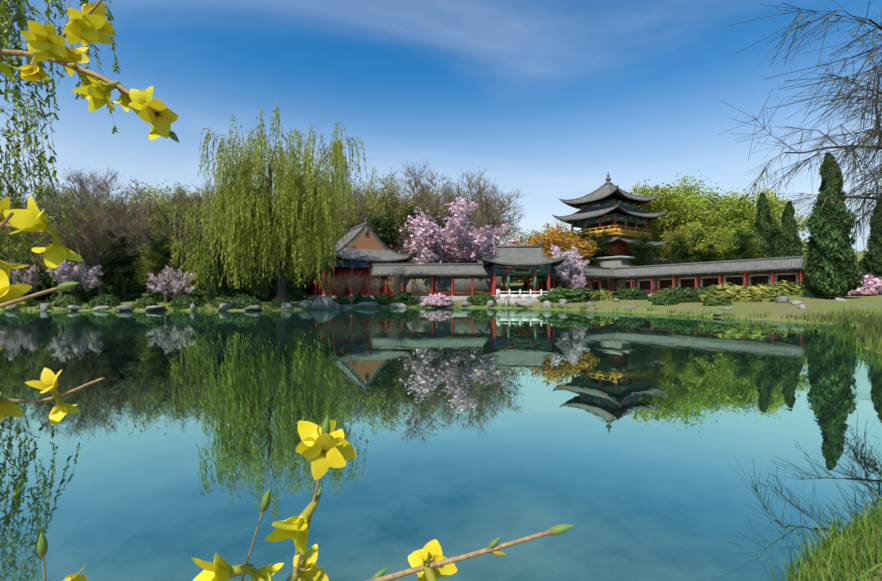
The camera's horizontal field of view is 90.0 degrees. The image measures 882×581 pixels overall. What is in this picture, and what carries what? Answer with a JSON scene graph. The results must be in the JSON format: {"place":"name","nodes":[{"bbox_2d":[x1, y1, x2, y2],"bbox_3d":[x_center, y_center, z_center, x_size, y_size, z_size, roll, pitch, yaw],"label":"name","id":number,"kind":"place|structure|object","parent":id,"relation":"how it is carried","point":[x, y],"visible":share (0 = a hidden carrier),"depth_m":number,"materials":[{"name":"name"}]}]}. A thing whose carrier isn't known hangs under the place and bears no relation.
{"place":"outdoors","nodes":[
{"label":"outdoors","id":0,"kind":"place"},
{"bbox_2d":[0,308,881,580],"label":"pond water","id":1,"kind":"structure","parent":0,"point":[646,447],"depth_m":4.87,"materials":[{"name":"liquid"}]},
{"bbox_2d":[3,301,881,356],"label":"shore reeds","id":2,"kind":"object","parent":1,"relation":"on","point":[866,331],"visible":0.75,"depth_m":23.67,"materials":[{"name":"green plant"}]},
{"bbox_2d":[0,251,881,580],"bbox_3d":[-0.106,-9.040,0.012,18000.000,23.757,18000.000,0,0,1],"label":"ground","id":3,"kind":"structure","parent":0,"point":[812,303],"depth_m":36.32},
{"bbox_2d":[0,229,48,284],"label":"budding tree","id":4,"kind":"object","parent":3,"relation":"on","point":[9,252],"visible":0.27,"depth_m":48.36,"materials":[{"name":"green plant"}]},
{"bbox_2d":[6,259,43,293],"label":"blossoming tree","id":5,"kind":"object","parent":3,"relation":"on","point":[34,282],"visible":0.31,"depth_m":46.21,"materials":[{"name":"pink plant"}]},
{"bbox_2d":[1,188,66,266],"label":"budding tree","id":6,"kind":"object","parent":3,"relation":"on","point":[30,235],"visible":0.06,"depth_m":53.06,"materials":[{"name":"green plant"}]},
{"bbox_2d":[0,165,75,219],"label":"bare tree","id":7,"kind":"object","parent":3,"relation":"on","point":[23,192],"visible":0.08,"depth_m":72.99,"materials":[{"name":"brown plant"}]},
{"bbox_2d":[36,223,55,295],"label":"cypress","id":8,"kind":"object","parent":3,"relation":"on","point":[45,284],"visible":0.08,"depth_m":51.66,"materials":[{"name":"green plant"}]},
{"bbox_2d":[0,0,120,317],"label":"willow","id":9,"kind":"object","parent":3,"relation":"on","point":[7,21],"visible":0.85,"depth_m":10.89,"materials":[{"name":"green plant"}]},
{"bbox_2d":[51,295,82,307],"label":"bush","id":10,"kind":"object","parent":3,"relation":"on","point":[61,301],"visible":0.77,"depth_m":42.76,"materials":[{"name":"green plant"}]},
{"bbox_2d":[31,213,105,299],"bbox_3d":[-38.543,-3.359,45.449,7.850,9.517,5.270,0,0,5],"label":"bare tree","id":11,"kind":"object","parent":3,"relation":"on","point":[61,293],"visible":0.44,"depth_m":45.13,"materials":[{"name":"brown plant"}]},
{"bbox_2d":[46,258,103,297],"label":"blossoming tree","id":12,"kind":"object","parent":3,"relation":"on","point":[80,273],"visible":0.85,"depth_m":45.47,"materials":[{"name":"pink plant"}]},
{"bbox_2d":[37,235,120,287],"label":"spring tree","id":13,"kind":"object","parent":3,"relation":"on","point":[109,279],"visible":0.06,"depth_m":52.44,"materials":[{"name":"green plant"}]},
{"bbox_2d":[26,180,146,271],"bbox_3d":[-39.984,-5.786,51.123,9.742,13.932,14.096,0,0,23],"label":"bare tree","id":14,"kind":"object","parent":3,"relation":"on","point":[59,213],"visible":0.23,"depth_m":49.48,"materials":[{"name":"brown plant"}]},
{"bbox_2d":[52,280,121,301],"bbox_3d":[-38.907,0.022,49.299,7.157,2.772,7.174,0,0,38],"label":"bush","id":15,"kind":"object","parent":3,"relation":"on","point":[88,296],"visible":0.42,"depth_m":47.66,"materials":[{"name":"green plant"}]},
{"bbox_2d":[50,165,139,232],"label":"bare tree","id":16,"kind":"object","parent":3,"relation":"on","point":[81,185],"visible":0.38,"depth_m":69.79,"materials":[{"name":"brown plant"}]},
{"bbox_2d":[49,194,146,297],"bbox_3d":[-36.627,-4.572,47.609,9.526,11.902,9.582,0,0,-34],"label":"bare tree","id":17,"kind":"object","parent":3,"relation":"on","point":[99,234],"visible":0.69,"depth_m":46.54,"materials":[{"name":"brown plant"}]},
{"bbox_2d":[44,185,154,269],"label":"bare tree","id":18,"kind":"object","parent":3,"relation":"on","point":[110,197],"visible":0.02,"depth_m":75.34,"materials":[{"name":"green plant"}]},
{"bbox_2d":[87,294,122,306],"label":"bush","id":19,"kind":"object","parent":3,"relation":"on","point":[96,301],"visible":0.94,"depth_m":42.37,"materials":[{"name":"green plant"}]},
{"bbox_2d":[44,165,166,212],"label":"bare tree","id":20,"kind":"object","parent":3,"relation":"on","point":[106,189],"visible":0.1,"depth_m":85.20,"materials":[{"name":"brown plant"}]},
{"bbox_2d":[94,224,148,301],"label":"tree","id":21,"kind":"object","parent":3,"relation":"on","point":[123,270],"visible":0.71,"depth_m":48.30,"materials":[{"name":"green plant"}]},
{"bbox_2d":[104,281,152,300],"bbox_3d":[-35.932,0.037,51.664,7.829,2.480,7.481,0,0,-26],"label":"bush","id":22,"kind":"object","parent":3,"relation":"on","point":[133,293],"visible":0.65,"depth_m":49.26,"materials":[{"name":"green plant"}]},
{"bbox_2d":[99,190,157,281],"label":"bare tree","id":23,"kind":"object","parent":3,"relation":"on","point":[137,201],"visible":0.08,"depth_m":63.50,"materials":[{"name":"brown plant"}]},
{"bbox_2d":[132,297,158,307],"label":"bush","id":24,"kind":"object","parent":3,"relation":"on","point":[144,303],"visible":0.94,"depth_m":42.23,"materials":[{"name":"green plant"}]},
{"bbox_2d":[139,231,178,302],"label":"tree","id":25,"kind":"object","parent":3,"relation":"on","point":[166,250],"visible":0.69,"depth_m":46.23,"materials":[{"name":"green plant"}]},
{"bbox_2d":[101,183,230,298],"bbox_3d":[-28.859,-5.250,48.029,9.092,13.003,13.156,-1,-1,59],"label":"bare tree","id":26,"kind":"object","parent":3,"relation":"on","point":[145,234],"visible":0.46,"depth_m":46.77,"materials":[{"name":"brown plant"}]},
{"bbox_2d":[130,240,202,288],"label":"spring tree","id":27,"kind":"object","parent":3,"relation":"on","point":[149,263],"visible":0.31,"depth_m":48.27,"materials":[{"name":"green plant"}]},
{"bbox_2d":[120,188,214,240],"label":"bare tree","id":28,"kind":"object","parent":3,"relation":"on","point":[167,204],"visible":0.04,"depth_m":70.41,"materials":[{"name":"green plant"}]},
{"bbox_2d":[123,180,212,285],"bbox_3d":[-32.551,-5.946,56.300,14.656,14.215,15.536,0,0,-24],"label":"budding tree","id":29,"kind":"object","parent":3,"relation":"on","point":[152,220],"visible":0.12,"depth_m":52.54,"materials":[{"name":"green plant"}]},
{"bbox_2d":[146,265,195,301],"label":"blossoming tree","id":30,"kind":"object","parent":3,"relation":"on","point":[176,286],"visible":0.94,"depth_m":44.45,"materials":[{"name":"pink plant"}]},
{"bbox_2d":[141,280,206,301],"bbox_3d":[-29.460,-0.007,50.315,7.549,2.605,7.213,0,0,-23],"label":"bush","id":31,"kind":"object","parent":3,"relation":"on","point":[157,295],"visible":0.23,"depth_m":47.37,"materials":[{"name":"green plant"}]},
{"bbox_2d":[155,188,216,219],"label":"bare tree","id":32,"kind":"object","parent":3,"relation":"on","point":[186,204],"depth_m":66.78,"materials":[{"name":"brown plant"}]},
{"bbox_2d":[168,295,204,307],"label":"bush","id":33,"kind":"object","parent":3,"relation":"on","point":[184,302],"visible":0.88,"depth_m":41.81,"materials":[{"name":"green plant"}]},
{"bbox_2d":[165,173,227,218],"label":"bare tree","id":34,"kind":"object","parent":3,"relation":"on","point":[196,196],"visible":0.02,"depth_m":84.27,"materials":[{"name":"brown plant"}]},
{"bbox_2d":[183,225,235,286],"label":"spring tree","id":35,"kind":"object","parent":3,"relation":"on","point":[201,257],"visible":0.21,"depth_m":48.37,"materials":[{"name":"green plant"}]},
{"bbox_2d":[183,286,235,301],"bbox_3d":[-26.000,0.342,50.249,7.233,2.099,6.911,0,0,-35],"label":"bush","id":36,"kind":"object","parent":3,"relation":"on","point":[199,292],"visible":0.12,"depth_m":47.56,"materials":[{"name":"green plant"}]},
{"bbox_2d":[202,239,230,303],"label":"cypress","id":37,"kind":"object","parent":3,"relation":"on","point":[213,293],"visible":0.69,"depth_m":43.91,"materials":[{"name":"green plant"}]},
{"bbox_2d":[211,295,231,307],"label":"bush","id":38,"kind":"object","parent":3,"relation":"on","point":[218,301],"visible":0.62,"depth_m":42.10,"materials":[{"name":"green plant"}]},
{"bbox_2d":[230,294,261,307],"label":"bush","id":39,"kind":"object","parent":3,"relation":"on","point":[244,301],"visible":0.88,"depth_m":42.01,"materials":[{"name":"green plant"}]},
{"bbox_2d":[226,187,286,299],"bbox_3d":[-20.518,-5.234,49.083,6.285,12.917,6.572,0,0,-21],"label":"cypress","id":40,"kind":"object","parent":3,"relation":"on","point":[262,288],"visible":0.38,"depth_m":47.32,"materials":[{"name":"green plant"}]},
{"bbox_2d":[168,100,367,299],"bbox_3d":[-16.654,-8.867,47.081,18.723,20.911,19.616,0,0,14],"label":"willow","id":41,"kind":"object","parent":3,"relation":"on","point":[302,217],"visible":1,"depth_m":41.12,"materials":[{"name":"green plant"}]},
{"bbox_2d":[259,280,307,300],"bbox_3d":[-19.557,-0.013,52.321,7.410,2.806,7.080,0,0,-10],"label":"bush","id":42,"kind":"object","parent":3,"relation":"on","point":[295,295],"visible":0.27,"depth_m":50.97,"materials":[{"name":"green plant"}]},
{"bbox_2d":[0,0,573,580],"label":"yellow flower branches","id":43,"kind":"object","parent":3,"relation":"on","point":[324,448],"visible":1,"depth_m":0.34,"materials":[{"name":"yellow plant"}]},
{"bbox_2d":[310,295,336,309],"bbox_3d":[-12.146,1.391,45.363,2.907,1.630,3.263,-15,-18,38],"label":"shore rock","id":44,"kind":"object","parent":3,"relation":"on","point":[324,303],"visible":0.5,"depth_m":44.45,"materials":[{"name":"stone"}]},
{"bbox_2d":[316,271,339,296],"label":"bare shrub","id":45,"kind":"object","parent":3,"relation":"on","point":[323,283],"visible":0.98,"depth_m":55.78,"materials":[{"name":"brown plant"}]},
{"bbox_2d":[274,169,395,239],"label":"bare tree","id":46,"kind":"object","parent":3,"relation":"on","point":[364,207],"visible":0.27,"depth_m":72.49,"materials":[{"name":"brown plant"}]},
{"bbox_2d":[330,272,347,295],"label":"bare shrub","id":47,"kind":"object","parent":3,"relation":"on","point":[340,284],"visible":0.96,"depth_m":54.97,"materials":[{"name":"brown plant"}]},
{"bbox_2d":[343,271,365,297],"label":"bare shrub","id":48,"kind":"object","parent":3,"relation":"on","point":[357,284],"visible":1,"depth_m":54.17,"materials":[{"name":"brown plant"}]},
{"bbox_2d":[310,168,400,266],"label":"bare tree","id":49,"kind":"object","parent":3,"relation":"on","point":[365,198],"visible":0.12,"depth_m":81.33,"materials":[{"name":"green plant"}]},
{"bbox_2d":[306,217,416,299],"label":"pavilion","id":50,"kind":"structure","parent":3,"relation":"on","point":[366,250],"depth_m":59.60,"materials":[{"name":"tile"}]},
{"bbox_2d":[365,274,381,296],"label":"bare shrub","id":51,"kind":"object","parent":3,"relation":"on","point":[373,285],"visible":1,"depth_m":53.59,"materials":[{"name":"brown plant"}]},
{"bbox_2d":[364,208,407,261],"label":"pine","id":52,"kind":"object","parent":3,"relation":"on","point":[384,232],"visible":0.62,"depth_m":70.66,"materials":[{"name":"green plant"}]},
{"bbox_2d":[333,175,445,262],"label":"budding tree","id":53,"kind":"object","parent":3,"relation":"on","point":[395,199],"visible":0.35,"depth_m":75.31,"materials":[{"name":"brown plant"}]},
{"bbox_2d":[355,168,435,229],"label":"bare tree","id":54,"kind":"object","parent":3,"relation":"on","point":[400,199],"visible":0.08,"depth_m":91.32,"materials":[{"name":"brown plant"}]},
{"bbox_2d":[385,270,409,294],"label":"bare shrub","id":55,"kind":"object","parent":3,"relation":"on","point":[395,281],"visible":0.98,"depth_m":54.10,"materials":[{"name":"brown plant"}]},
{"bbox_2d":[387,291,417,305],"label":"bush","id":56,"kind":"object","parent":3,"relation":"on","point":[403,298],"visible":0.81,"depth_m":50.59,"materials":[{"name":"green plant"}]},
{"bbox_2d":[390,225,422,263],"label":"bare tree","id":57,"kind":"object","parent":3,"relation":"on","point":[406,238],"visible":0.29,"depth_m":64.17,"materials":[{"name":"brown plant"}]},
{"bbox_2d":[390,203,425,262],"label":"pine","id":58,"kind":"object","parent":3,"relation":"on","point":[409,213],"visible":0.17,"depth_m":73.75,"materials":[{"name":"green plant"}]},
{"bbox_2d":[370,263,493,301],"bbox_3d":[-1.003,-0.908,55.901,15.462,5.030,3.771,0,0,4],"label":"gallery","id":59,"kind":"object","parent":3,"relation":"on","point":[451,271],"visible":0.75,"depth_m":54.81,"materials":[{"name":"tile"}]},
{"bbox_2d":[393,159,477,222],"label":"bare tree","id":60,"kind":"object","parent":3,"relation":"on","point":[421,186],"visible":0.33,"depth_m":81.85,"materials":[{"name":"brown plant"}]},
{"bbox_2d":[422,293,454,305],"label":"pink bush","id":61,"kind":"object","parent":3,"relation":"on","point":[439,300],"visible":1,"depth_m":49.60,"materials":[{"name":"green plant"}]},
{"bbox_2d":[404,184,489,241],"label":"bare tree","id":62,"kind":"object","parent":3,"relation":"on","point":[436,213],"visible":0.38,"depth_m":74.11,"materials":[{"name":"brown plant"}]},
{"bbox_2d":[394,276,500,295],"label":"court wall","id":63,"kind":"structure","parent":3,"relation":"on","point":[460,285],"depth_m":61.04,"materials":[{"name":"tile"}]},
{"bbox_2d":[415,178,489,239],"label":"bare tree","id":64,"kind":"object","parent":3,"relation":"on","point":[473,224],"visible":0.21,"depth_m":80.07,"materials":[{"name":"brown plant"}]},
{"bbox_2d":[399,196,519,263],"bbox_3d":[2.841,-6.151,64.962,19.907,14.525,14.298,0,0,-40],"label":"blossom","id":65,"kind":"object","parent":3,"relation":"on","point":[436,245],"visible":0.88,"depth_m":60.58,"materials":[{"name":"pink plant"}]},
{"bbox_2d":[466,291,496,304],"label":"bush","id":66,"kind":"object","parent":3,"relation":"on","point":[476,298],"visible":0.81,"depth_m":50.37,"materials":[{"name":"green plant"}]},
{"bbox_2d":[444,169,524,237],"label":"bare tree","id":67,"kind":"object","parent":3,"relation":"on","point":[500,201],"visible":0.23,"depth_m":98.60,"materials":[{"name":"brown plant"}]},
{"bbox_2d":[442,167,529,241],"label":"bare tree","id":68,"kind":"object","parent":3,"relation":"on","point":[494,219],"visible":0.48,"depth_m":89.10,"materials":[{"name":"brown plant"}]},
{"bbox_2d":[499,224,531,282],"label":"budding tree","id":69,"kind":"object","parent":3,"relation":"on","point":[507,236],"visible":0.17,"depth_m":85.40,"materials":[{"name":"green plant"}]},
{"bbox_2d":[476,240,567,304],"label":"gate pavilion","id":70,"kind":"structure","parent":3,"relation":"on","point":[508,261],"depth_m":52.94,"materials":[{"name":"tile"}]},
{"bbox_2d":[504,230,543,292],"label":"russet tree","id":71,"kind":"object","parent":3,"relation":"on","point":[522,277],"depth_m":70.37,"materials":[{"name":"orange plant"}]},
{"bbox_2d":[503,217,573,244],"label":"budding tree","id":72,"kind":"object","parent":3,"relation":"on","point":[532,231],"visible":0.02,"depth_m":73.50,"materials":[{"name":"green plant"}]},
{"bbox_2d":[514,221,598,286],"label":"russet tree","id":73,"kind":"object","parent":3,"relation":"on","point":[555,237],"visible":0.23,"depth_m":63.65,"materials":[{"name":"orange plant"}]},
{"bbox_2d":[548,244,589,288],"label":"blossoming tree","id":74,"kind":"object","parent":3,"relation":"on","point":[572,261],"visible":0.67,"depth_m":56.80,"materials":[{"name":"pink plant"}]},
{"bbox_2d":[537,286,601,301],"bbox_3d":[15.031,0.413,51.161,7.691,1.922,7.709,0,0,42],"label":"bush","id":75,"kind":"object","parent":3,"relation":"on","point":[571,294],"visible":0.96,"depth_m":48.94,"materials":[{"name":"green plant"}]},
{"bbox_2d":[563,267,585,289],"bbox_3d":[17.189,-1.333,56.462,3.287,4.842,4.576,0,0,-6],"label":"blossom","id":76,"kind":"object","parent":3,"relation":"on","point":[576,281],"visible":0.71,"depth_m":55.63,"materials":[{"name":"pink plant"}]},
{"bbox_2d":[532,264,620,293],"bbox_3d":[19.264,-0.912,60.939,17.051,5.101,3.771,0,0,-42],"label":"gallery","id":77,"kind":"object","parent":3,"relation":"on","point":[594,276],"visible":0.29,"depth_m":60.73,"materials":[{"name":"tile"}]},
{"bbox_2d":[562,224,604,266],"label":"pine","id":78,"kind":"object","parent":3,"relation":"on","point":[583,236],"visible":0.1,"depth_m":68.19,"materials":[{"name":"green plant"}]},
{"bbox_2d":[585,290,616,300],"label":"yellow bush","id":79,"kind":"object","parent":3,"relation":"on","point":[608,296],"visible":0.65,"depth_m":49.17,"materials":[{"name":"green plant"}]},
{"bbox_2d":[591,228,621,264],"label":"pine","id":80,"kind":"object","parent":3,"relation":"on","point":[599,238],"visible":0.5,"depth_m":69.02,"materials":[{"name":"green plant"}]},
{"bbox_2d":[552,172,673,291],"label":"tower pavilion","id":81,"kind":"structure","parent":3,"relation":"on","point":[624,216],"depth_m":72.39,"materials":[{"name":"tile"}]},
{"bbox_2d":[611,287,648,299],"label":"bush","id":82,"kind":"object","parent":3,"relation":"on","point":[631,293],"visible":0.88,"depth_m":50.44,"materials":[{"name":"green plant"}]},
{"bbox_2d":[622,236,653,265],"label":"pine","id":83,"kind":"object","parent":3,"relation":"on","point":[634,246],"visible":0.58,"depth_m":66.81,"materials":[{"name":"green plant"}]},
{"bbox_2d":[628,231,676,264],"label":"pine","id":84,"kind":"object","parent":3,"relation":"on","point":[644,239],"visible":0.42,"depth_m":69.06,"materials":[{"name":"green plant"}]},
{"bbox_2d":[576,180,737,257],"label":"spring tree","id":85,"kind":"object","parent":3,"relation":"on","point":[668,220],"visible":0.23,"depth_m":76.94,"materials":[{"name":"green plant"}]},
{"bbox_2d":[652,295,678,304],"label":"bush","id":86,"kind":"object","parent":3,"relation":"on","point":[665,300],"visible":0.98,"depth_m":39.52,"materials":[{"name":"green plant"}]},
{"bbox_2d":[663,233,699,263],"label":"pine","id":87,"kind":"object","parent":3,"relation":"on","point":[677,254],"visible":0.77,"depth_m":69.30,"materials":[{"name":"green plant"}]},
{"bbox_2d":[667,287,702,302],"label":"bush","id":88,"kind":"object","parent":3,"relation":"on","point":[680,296],"visible":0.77,"depth_m":41.37,"materials":[{"name":"green plant"}]},
{"bbox_2d":[653,222,733,263],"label":"spring tree","id":89,"kind":"object","parent":3,"relation":"on","point":[665,248],"visible":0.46,"depth_m":72.32,"materials":[{"name":"green plant"}]},
{"bbox_2d":[652,170,745,261],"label":"spring tree","id":90,"kind":"object","parent":3,"relation":"on","point":[685,188],"visible":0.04,"depth_m":84.85,"materials":[{"name":"green plant"}]},
{"bbox_2d":[684,228,721,262],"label":"pine","id":91,"kind":"object","parent":3,"relation":"on","point":[709,250],"visible":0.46,"depth_m":70.48,"materials":[{"name":"green plant"}]},
{"bbox_2d":[611,256,803,295],"bbox_3d":[34.460,-1.261,59.294,22.160,5.638,3.771,0,0,38],"label":"gallery","id":92,"kind":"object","parent":3,"relation":"on","point":[649,280],"visible":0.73,"depth_m":58.22,"materials":[{"name":"tile"}]},
{"bbox_2d":[702,295,731,305],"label":"bush","id":93,"kind":"object","parent":3,"relation":"on","point":[719,301],"visible":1,"depth_m":36.02,"materials":[{"name":"green plant"}]},
{"bbox_2d":[668,177,792,262],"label":"spring tree","id":94,"kind":"object","parent":3,"relation":"on","point":[729,219],"visible":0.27,"depth_m":78.22,"materials":[{"name":"green plant"}]},
{"bbox_2d":[706,223,765,261],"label":"spring tree","id":95,"kind":"object","parent":3,"relation":"on","point":[719,256],"visible":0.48,"depth_m":70.91,"materials":[{"name":"green plant"}]},
{"bbox_2d":[697,282,781,301],"bbox_3d":[27.696,0.151,41.218,6.866,1.948,6.787,0,0,38],"label":"yellow bush","id":96,"kind":"object","parent":3,"relation":"on","point":[735,292],"visible":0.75,"depth_m":39.37,"materials":[{"name":"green plant"}]},
{"bbox_2d":[721,227,758,259],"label":"pine","id":97,"kind":"object","parent":3,"relation":"on","point":[745,241],"visible":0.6,"depth_m":68.42,"materials":[{"name":"green plant"}]},
{"bbox_2d":[749,192,775,258],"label":"cypress","id":98,"kind":"object","parent":3,"relation":"on","point":[763,220],"visible":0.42,"depth_m":74.00,"materials":[{"name":"green plant"}]},
{"bbox_2d":[712,184,813,257],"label":"spring tree","id":99,"kind":"object","parent":3,"relation":"on","point":[802,223],"visible":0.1,"depth_m":77.71,"materials":[{"name":"green plant"}]},
{"bbox_2d":[757,223,803,257],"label":"pine","id":100,"kind":"object","parent":3,"relation":"on","point":[774,230],"visible":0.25,"depth_m":66.71,"materials":[{"name":"green plant"}]},
{"bbox_2d":[756,280,808,294],"bbox_3d":[37.141,-0.254,48.701,5.442,1.834,5.379,0,0,42],"label":"yellow bush","id":101,"kind":"object","parent":3,"relation":"on","point":[789,288],"visible":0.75,"depth_m":47.03,"materials":[{"name":"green plant"}]},
{"bbox_2d":[774,200,805,277],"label":"cypress","id":102,"kind":"object","parent":3,"relation":"on","point":[789,244],"visible":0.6,"depth_m":61.31,"materials":[{"name":"green plant"}]},
{"bbox_2d":[718,0,881,264],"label":"bare tree","id":103,"kind":"object","parent":3,"relation":"on","point":[877,146],"visible":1,"depth_m":13.74,"materials":[{"name":"brown plant"}]},
{"bbox_2d":[768,484,881,580],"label":"bank grass","id":104,"kind":"structure","parent":3,"relation":"on","point":[865,530],"depth_m":2.56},
{"bbox_2d":[799,152,864,298],"bbox_3d":[36.254,-6.151,41.312,4.599,13.868,4.843,0,0,-23],"label":"cypress","id":105,"kind":"object","parent":3,"relation":"on","point":[831,270],"visible":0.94,"depth_m":40.34,"materials":[{"name":"green plant"}]},
{"bbox_2d":[818,273,881,294],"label":"pink bush","id":106,"kind":"object","parent":3,"relation":"on","point":[870,286],"visible":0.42,"depth_m":43.05,"materials":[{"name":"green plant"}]},
{"bbox_2d":[857,195,881,279],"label":"cypress","id":107,"kind":"object","parent":3,"relation":"on","point":[871,262],"visible":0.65,"depth_m":45.76,"materials":[{"name":"green plant"}]},
{"bbox_2d":[0,0,881,242],"label":"sky","id":108,"kind":"structure","parent":0,"point":[550,98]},
{"bbox_2d":[753,188,878,250],"bbox_3d":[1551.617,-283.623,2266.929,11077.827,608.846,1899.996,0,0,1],"label":"mountain","id":109,"kind":"structure","parent":0,"point":[858,244],"depth_m":2222.16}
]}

